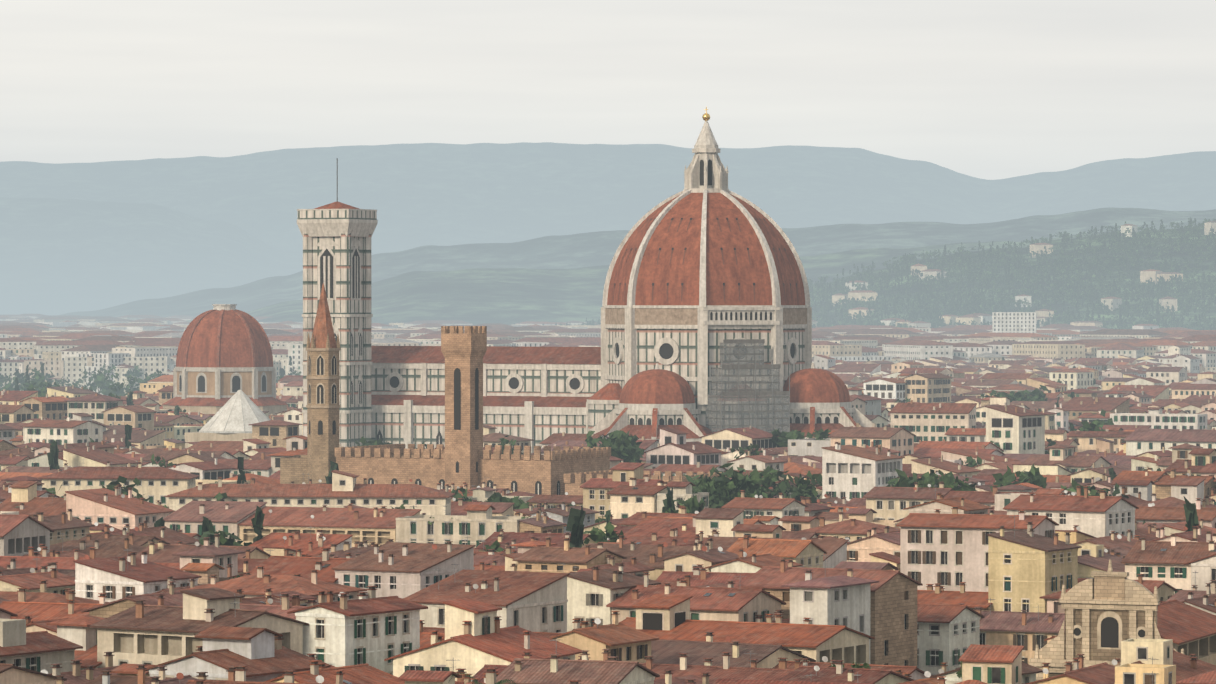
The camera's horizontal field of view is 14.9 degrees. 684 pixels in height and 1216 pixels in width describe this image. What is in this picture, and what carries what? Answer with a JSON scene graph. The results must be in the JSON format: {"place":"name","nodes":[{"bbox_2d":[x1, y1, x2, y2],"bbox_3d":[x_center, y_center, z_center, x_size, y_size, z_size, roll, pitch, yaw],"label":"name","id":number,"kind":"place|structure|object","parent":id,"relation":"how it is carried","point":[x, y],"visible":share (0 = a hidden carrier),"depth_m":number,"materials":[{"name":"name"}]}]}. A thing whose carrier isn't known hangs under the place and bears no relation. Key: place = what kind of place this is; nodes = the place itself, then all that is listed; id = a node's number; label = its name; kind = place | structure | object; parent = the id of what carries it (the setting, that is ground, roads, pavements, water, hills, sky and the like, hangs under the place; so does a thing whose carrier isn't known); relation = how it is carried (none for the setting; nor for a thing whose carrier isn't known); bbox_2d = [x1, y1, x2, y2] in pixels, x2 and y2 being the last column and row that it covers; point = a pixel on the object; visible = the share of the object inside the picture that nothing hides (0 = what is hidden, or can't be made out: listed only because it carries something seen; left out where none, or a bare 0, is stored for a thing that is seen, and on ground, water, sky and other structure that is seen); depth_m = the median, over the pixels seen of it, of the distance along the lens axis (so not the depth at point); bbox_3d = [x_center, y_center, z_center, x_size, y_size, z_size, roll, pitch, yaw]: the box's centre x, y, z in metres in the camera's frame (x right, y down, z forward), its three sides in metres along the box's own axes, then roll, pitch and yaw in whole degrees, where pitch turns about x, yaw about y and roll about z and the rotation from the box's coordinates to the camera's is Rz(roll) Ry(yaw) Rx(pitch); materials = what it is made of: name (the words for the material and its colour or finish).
{"place":"outdoors","nodes":[
{"label":"outdoors","id":0,"kind":"place"},
{"bbox_2d":[0,197,302,314],"bbox_3d":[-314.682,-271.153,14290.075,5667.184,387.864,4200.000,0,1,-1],"label":"mountain","id":1,"kind":"structure","parent":0,"point":[59,256],"depth_m":13971.06,"materials":[{"name":"paint"}]},
{"bbox_2d":[162,304,287,414],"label":"domed chapel","id":2,"kind":"structure","parent":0,"point":[224,354],"depth_m":1670.02,"materials":[{"name":"tile"}]},
{"bbox_2d":[185,390,269,447],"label":"tent roof","id":3,"kind":"structure","parent":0,"point":[235,415],"depth_m":1485.65,"materials":[{"name":"paint"}]},
{"bbox_2d":[0,442,1215,683],"bbox_3d":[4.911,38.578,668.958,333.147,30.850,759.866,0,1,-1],"label":"city houses","id":4,"kind":"structure","parent":0,"point":[860,564],"depth_m":619.27,"materials":[{"name":"tile"}]},
{"bbox_2d":[0,142,1215,254],"bbox_3d":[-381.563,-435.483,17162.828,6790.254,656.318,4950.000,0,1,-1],"label":"mountain","id":5,"kind":"structure","parent":0,"point":[425,194],"depth_m":17242.37,"materials":[{"name":"paint"}]},
{"bbox_2d":[0,370,1215,488],"bbox_3d":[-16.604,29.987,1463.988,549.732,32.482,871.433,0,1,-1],"label":"city houses","id":6,"kind":"structure","parent":0,"point":[1155,427],"depth_m":1239.94,"materials":[{"name":"paint"}]},
{"bbox_2d":[0,221,1215,394],"bbox_3d":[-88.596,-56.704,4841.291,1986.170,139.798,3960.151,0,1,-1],"label":"distant buildings","id":7,"kind":"structure","parent":0,"point":[66,346],"depth_m":3170.57,"materials":[{"name":"paint"}]},
{"bbox_2d":[0,0,1215,179],"label":"sky","id":8,"kind":"structure","parent":0,"point":[982,89],"materials":[{"name":"white"}]},
{"bbox_2d":[61,207,1215,316],"bbox_3d":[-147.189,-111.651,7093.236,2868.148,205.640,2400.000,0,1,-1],"label":"mountain","id":9,"kind":"structure","parent":0,"point":[589,249],"depth_m":7319.23,"materials":[{"name":"paint"}]},
{"bbox_2d":[186,230,1119,324],"bbox_3d":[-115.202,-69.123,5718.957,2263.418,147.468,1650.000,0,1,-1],"label":"foothills","id":10,"kind":"object","parent":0,"point":[508,296],"depth_m":5666.10,"materials":[{"name":"paint"}]},
{"bbox_2d":[115,345,1215,402],"bbox_3d":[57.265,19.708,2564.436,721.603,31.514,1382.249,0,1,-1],"label":"city houses","id":11,"kind":"structure","parent":0,"point":[1180,371],"depth_m":2143.41,"materials":[{"name":"paint"}]},
{"bbox_2d":[809,226,1215,329],"bbox_3d":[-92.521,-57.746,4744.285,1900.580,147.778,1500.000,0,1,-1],"label":"hill","id":12,"kind":"structure","parent":0,"point":[914,289],"depth_m":4720.10,"materials":[{"name":"paint"}]},
{"label":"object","id":13,"kind":"structure","parent":0,"visible":0},
{"bbox_2d":[37,461,454,514],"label":"long building","id":14,"kind":"structure","parent":13,"relation":"on","point":[172,489],"depth_m":921.42,"materials":[{"name":"paint"}]},
{"bbox_2d":[297,158,377,446],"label":"bell tower","id":15,"kind":"structure","parent":13,"relation":"on","point":[337,235],"depth_m":1360.41,"materials":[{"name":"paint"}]},
{"bbox_2d":[280,273,432,483],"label":"church tower","id":16,"kind":"structure","parent":13,"relation":"on","point":[323,377],"depth_m":1052.05,"materials":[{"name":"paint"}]},
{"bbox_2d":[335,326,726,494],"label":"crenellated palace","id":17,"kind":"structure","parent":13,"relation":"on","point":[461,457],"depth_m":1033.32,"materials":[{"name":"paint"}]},
{"bbox_2d":[0,352,1198,677],"bbox_3d":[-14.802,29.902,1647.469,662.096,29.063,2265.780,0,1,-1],"label":"trees","id":18,"kind":"object","parent":13,"relation":"on","point":[720,488],"visible":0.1,"depth_m":993.89,"materials":[{"name":"plant"}]},
{"bbox_2d":[0,217,1215,395],"bbox_3d":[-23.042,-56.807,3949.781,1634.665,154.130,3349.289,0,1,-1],"label":"distant trees","id":19,"kind":"object","parent":13,"relation":"on","point":[1162,286],"visible":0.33,"depth_m":4638.02,"materials":[{"name":"paint"}]},
{"bbox_2d":[371,107,876,452],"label":"cathedral","id":20,"kind":"structure","parent":13,"relation":"on","point":[706,318],"depth_m":1327.36,"materials":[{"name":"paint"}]},
{"bbox_2d":[1044,599,1215,664],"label":"church roof","id":21,"kind":"structure","parent":13,"relation":"on","point":[1188,629],"depth_m":577.96,"materials":[{"name":"red tile"}]},
{"bbox_2d":[1029,560,1183,680],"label":"church facade","id":22,"kind":"structure","parent":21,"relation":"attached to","point":[1108,612],"depth_m":562.55,"materials":[{"name":"beige stone"}]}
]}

